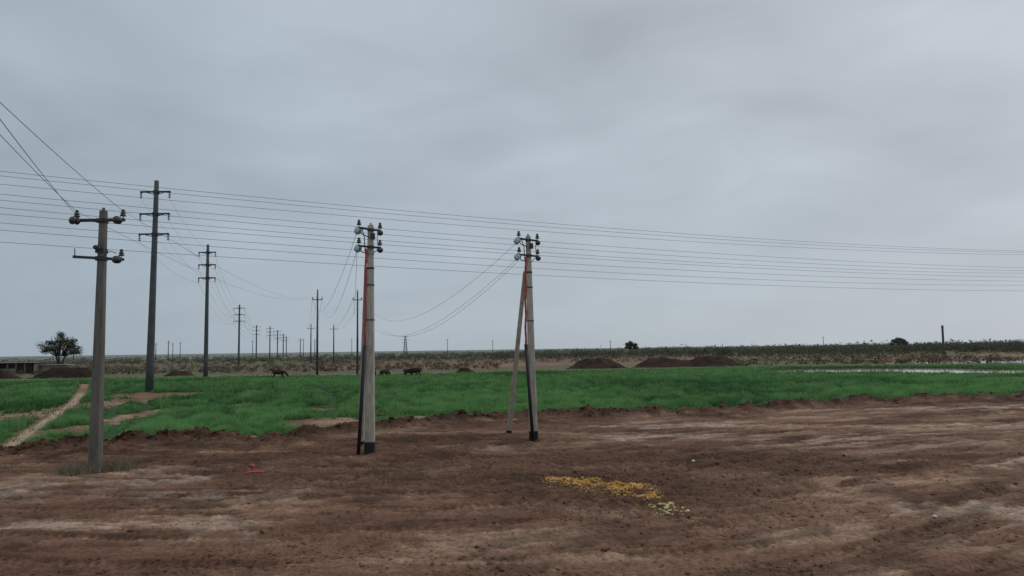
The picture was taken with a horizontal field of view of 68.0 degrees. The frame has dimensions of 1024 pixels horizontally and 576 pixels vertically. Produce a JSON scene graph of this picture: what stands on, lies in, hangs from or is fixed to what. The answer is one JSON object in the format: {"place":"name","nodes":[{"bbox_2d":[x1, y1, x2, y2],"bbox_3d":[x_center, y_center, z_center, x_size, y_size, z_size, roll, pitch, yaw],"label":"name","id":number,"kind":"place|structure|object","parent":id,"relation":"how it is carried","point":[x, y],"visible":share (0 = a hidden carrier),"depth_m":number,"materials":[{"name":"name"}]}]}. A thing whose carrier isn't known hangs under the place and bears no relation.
{"place":"outdoors","nodes":[
{"label":"outdoors","id":0,"kind":"place"},
{"bbox_2d":[0,171,1019,290],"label":"overhead power lines","id":1,"kind":"object","parent":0,"point":[457,240],"visible":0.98,"depth_m":78.01,"materials":[{"name":"metal"}]},
{"bbox_2d":[0,343,1023,575],"bbox_3d":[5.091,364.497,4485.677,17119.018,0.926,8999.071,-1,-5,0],"label":"ground","id":2,"kind":"structure","parent":0,"point":[674,436],"depth_m":20.92,"materials":[{"name":"soil"}]},
{"bbox_2d":[0,369,22,378],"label":"soil heap","id":3,"kind":"object","parent":2,"relation":"on","point":[4,374],"visible":0.73,"depth_m":128.57,"materials":[{"name":"brown soil"}]},
{"bbox_2d":[0,361,74,373],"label":"farm shed","id":4,"kind":"structure","parent":2,"relation":"on","point":[14,367],"depth_m":165.27,"materials":[{"name":"grey concrete"}]},
{"bbox_2d":[27,367,91,378],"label":"soil heap","id":5,"kind":"object","parent":2,"relation":"on","point":[66,372],"visible":0.62,"depth_m":126.97,"materials":[{"name":"brown soil"}]},
{"bbox_2d":[35,331,84,363],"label":"acacia tree","id":6,"kind":"object","parent":2,"relation":"on","point":[66,343],"visible":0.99,"depth_m":168.97,"materials":[{"name":"green plant"}]},
{"bbox_2d":[32,457,115,476],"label":"dry weeds","id":7,"kind":"object","parent":2,"relation":"on","point":[71,470],"visible":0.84,"depth_m":24.54,"materials":[{"name":"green plant"}]},
{"bbox_2d":[68,208,125,472],"bbox_3d":[-13.846,1.828,25.223,1.770,9.173,0.795,-1,-5,0],"label":"utility pole","id":8,"kind":"object","parent":2,"relation":"on","point":[95,449],"visible":1,"depth_m":25.36,"materials":[{"name":"concrete"}]},
{"bbox_2d":[79,454,149,474],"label":"dry weeds","id":9,"kind":"object","parent":2,"relation":"on","point":[113,465],"visible":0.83,"depth_m":25.36,"materials":[{"name":"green plant"}]},
{"bbox_2d":[138,180,170,391],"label":"power line pole","id":10,"kind":"object","parent":2,"relation":"on","point":[149,382],"visible":0.95,"depth_m":77.59,"materials":[{"name":"concrete"}]},
{"bbox_2d":[163,371,193,376],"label":"soil heap","id":11,"kind":"object","parent":2,"relation":"on","point":[178,373],"visible":0.68,"depth_m":126.87,"materials":[{"name":"brown soil"}]},
{"bbox_2d":[198,244,215,377],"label":"power line pole","id":12,"kind":"object","parent":2,"relation":"on","point":[205,364],"visible":0.87,"depth_m":114.74,"materials":[{"name":"concrete"}]},
{"bbox_2d":[233,305,244,363],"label":"power line pole","id":13,"kind":"object","parent":2,"relation":"on","point":[239,321],"visible":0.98,"depth_m":257.51,"materials":[{"name":"concrete"}]},
{"bbox_2d":[243,471,264,473],"bbox_3d":[-8.219,5.872,24.216,0.655,0.080,0.056,2,-5,-29],"label":"orange plastic pipe","id":14,"kind":"object","parent":2,"relation":"on","point":[253,472],"visible":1,"depth_m":24.19,"materials":[{"name":"orange plastic"}]},
{"bbox_2d":[252,325,260,357],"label":"power line pole","id":15,"kind":"object","parent":2,"relation":"on","point":[256,330],"visible":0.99,"depth_m":447.14,"materials":[{"name":"concrete"}]},
{"bbox_2d":[266,326,273,357],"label":"power line pole","id":16,"kind":"object","parent":2,"relation":"on","point":[269,335],"visible":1,"depth_m":477.04,"materials":[{"name":"concrete"}]},
{"bbox_2d":[140,198,286,341],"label":"overhead power lines","id":17,"kind":"object","parent":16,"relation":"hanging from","point":[210,281],"visible":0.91,"depth_m":120.40,"materials":[{"name":"metal"}]},
{"bbox_2d":[271,370,288,377],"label":"grazing cow","id":18,"kind":"object","parent":2,"relation":"on","point":[279,372],"visible":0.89,"depth_m":109.77},
{"bbox_2d":[307,326,314,362],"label":"utility pole","id":19,"kind":"object","parent":2,"relation":"on","point":[310,328],"visible":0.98,"depth_m":249.34,"materials":[{"name":"concrete"}]},
{"bbox_2d":[312,289,322,375],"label":"utility pole","id":20,"kind":"object","parent":2,"relation":"on","point":[317,299],"visible":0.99,"depth_m":117.67,"materials":[{"name":"concrete"}]},
{"bbox_2d":[0,102,514,336],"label":"overhead power lines","id":21,"kind":"object","parent":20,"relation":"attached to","point":[197,255],"visible":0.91,"depth_m":32.39,"materials":[{"name":"metal"}]},
{"bbox_2d":[333,325,333,360],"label":"utility pole","id":22,"kind":"object","parent":2,"relation":"on","point":[333,342],"visible":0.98,"depth_m":249.23,"materials":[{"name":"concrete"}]},
{"bbox_2d":[353,290,361,374],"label":"utility pole","id":23,"kind":"object","parent":2,"relation":"on","point":[357,362],"visible":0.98,"depth_m":124.53,"materials":[{"name":"concrete"}]},
{"bbox_2d":[354,220,382,454],"bbox_3d":[-6.058,1.981,30.346,1.051,9.072,3.474,1,-5,-23],"label":"braced utility pole","id":24,"kind":"object","parent":2,"relation":"on","point":[366,421],"visible":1,"depth_m":29.12,"materials":[{"name":"concrete"}]},
{"bbox_2d":[379,370,390,375],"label":"grazing cow","id":25,"kind":"object","parent":2,"relation":"on","point":[386,372],"visible":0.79,"depth_m":110.42},
{"bbox_2d":[403,337,407,352],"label":"lattice pylon","id":26,"kind":"object","parent":2,"relation":"on","point":[404,349],"visible":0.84,"depth_m":896.91,"materials":[{"name":"metal"}]},
{"bbox_2d":[405,368,421,374],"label":"grazing cow","id":27,"kind":"object","parent":2,"relation":"on","point":[413,370],"visible":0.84,"depth_m":109.25},
{"bbox_2d":[456,367,473,372],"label":"soil heap","id":28,"kind":"object","parent":2,"relation":"on","point":[465,369],"visible":0.5,"depth_m":125.87,"materials":[{"name":"brown soil"}]},
{"bbox_2d":[0,338,1023,375],"bbox_3d":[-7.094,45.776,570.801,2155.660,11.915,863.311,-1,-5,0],"label":"distant scrub and trees","id":29,"kind":"object","parent":2,"relation":"on","point":[858,349],"visible":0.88,"depth_m":296.26,"materials":[{"name":"green plant"}]},
{"bbox_2d":[0,391,1023,575],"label":"soil clods","id":30,"kind":"object","parent":2,"relation":"on","point":[459,412],"visible":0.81,"depth_m":17.64,"materials":[{"name":"brown soil"}]},
{"bbox_2d":[506,231,540,441],"bbox_3d":[0.098,2.234,34.145,1.074,9.138,4.239,1,-5,-20],"label":"braced utility pole","id":31,"kind":"object","parent":2,"relation":"on","point":[527,294],"visible":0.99,"depth_m":32.62,"materials":[{"name":"concrete"}]},
{"bbox_2d":[565,358,626,368],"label":"soil heap","id":32,"kind":"object","parent":2,"relation":"on","point":[599,363],"visible":0.72,"depth_m":140.66,"materials":[{"name":"brown soil"}]},
{"bbox_2d":[537,472,663,499],"bbox_3d":[2.430,5.519,21.245,3.405,0.312,4.269,-1,-5,0],"label":"spilled straw","id":33,"kind":"object","parent":2,"relation":"on","point":[614,486],"visible":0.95,"depth_m":21.00,"materials":[{"name":"plant"}]},
{"bbox_2d":[624,341,638,351],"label":"round tree","id":34,"kind":"object","parent":2,"relation":"on","point":[630,344],"visible":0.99,"depth_m":389.89,"materials":[{"name":"green plant"}]},
{"bbox_2d":[632,357,687,367],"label":"soil heap","id":35,"kind":"object","parent":2,"relation":"on","point":[659,362],"visible":0.75,"depth_m":142.56,"materials":[{"name":"brown soil"}]},
{"bbox_2d":[647,498,689,515],"bbox_3d":[3.812,5.358,18.628,0.884,0.209,1.661,-1,-5,0],"label":"yellow rubble","id":36,"kind":"object","parent":2,"relation":"on","point":[665,505],"visible":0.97,"depth_m":18.38,"materials":[{"name":"stone"}]},
{"bbox_2d":[686,355,747,366],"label":"soil heap","id":37,"kind":"object","parent":2,"relation":"on","point":[706,361],"visible":0.64,"depth_m":141.97,"materials":[{"name":"brown soil"}]},
{"bbox_2d":[889,337,907,345],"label":"round tree","id":38,"kind":"object","parent":2,"relation":"on","point":[897,340],"visible":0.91,"depth_m":437.17,"materials":[{"name":"green plant"}]},
{"bbox_2d":[941,325,944,351],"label":"concrete mast","id":39,"kind":"object","parent":2,"relation":"on","point":[943,343],"visible":0.87,"depth_m":299.00,"materials":[{"name":"grey concrete"}]},
{"bbox_2d":[0,362,1023,446],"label":"green crop field","id":40,"kind":"structure","parent":0,"point":[414,394],"depth_m":62.94,"materials":[{"name":"green plant"}]},
{"bbox_2d":[0,0,1023,356],"label":"sky","id":41,"kind":"structure","parent":0,"point":[885,124],"materials":[{"name":"grey"}]},
{"bbox_2d":[781,369,974,372],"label":"flood water","id":42,"kind":"structure","parent":0,"point":[918,370],"depth_m":110.95,"materials":[{"name":"beige liquid"}]},
{"bbox_2d":[879,361,1023,363],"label":"flood water","id":43,"kind":"structure","parent":0,"point":[965,362],"depth_m":147.78,"materials":[{"name":"beige liquid"}]},
{"bbox_2d":[925,370,1023,373],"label":"flood water","id":44,"kind":"structure","parent":0,"point":[1012,371],"depth_m":100.68,"materials":[{"name":"beige liquid"}]}
]}

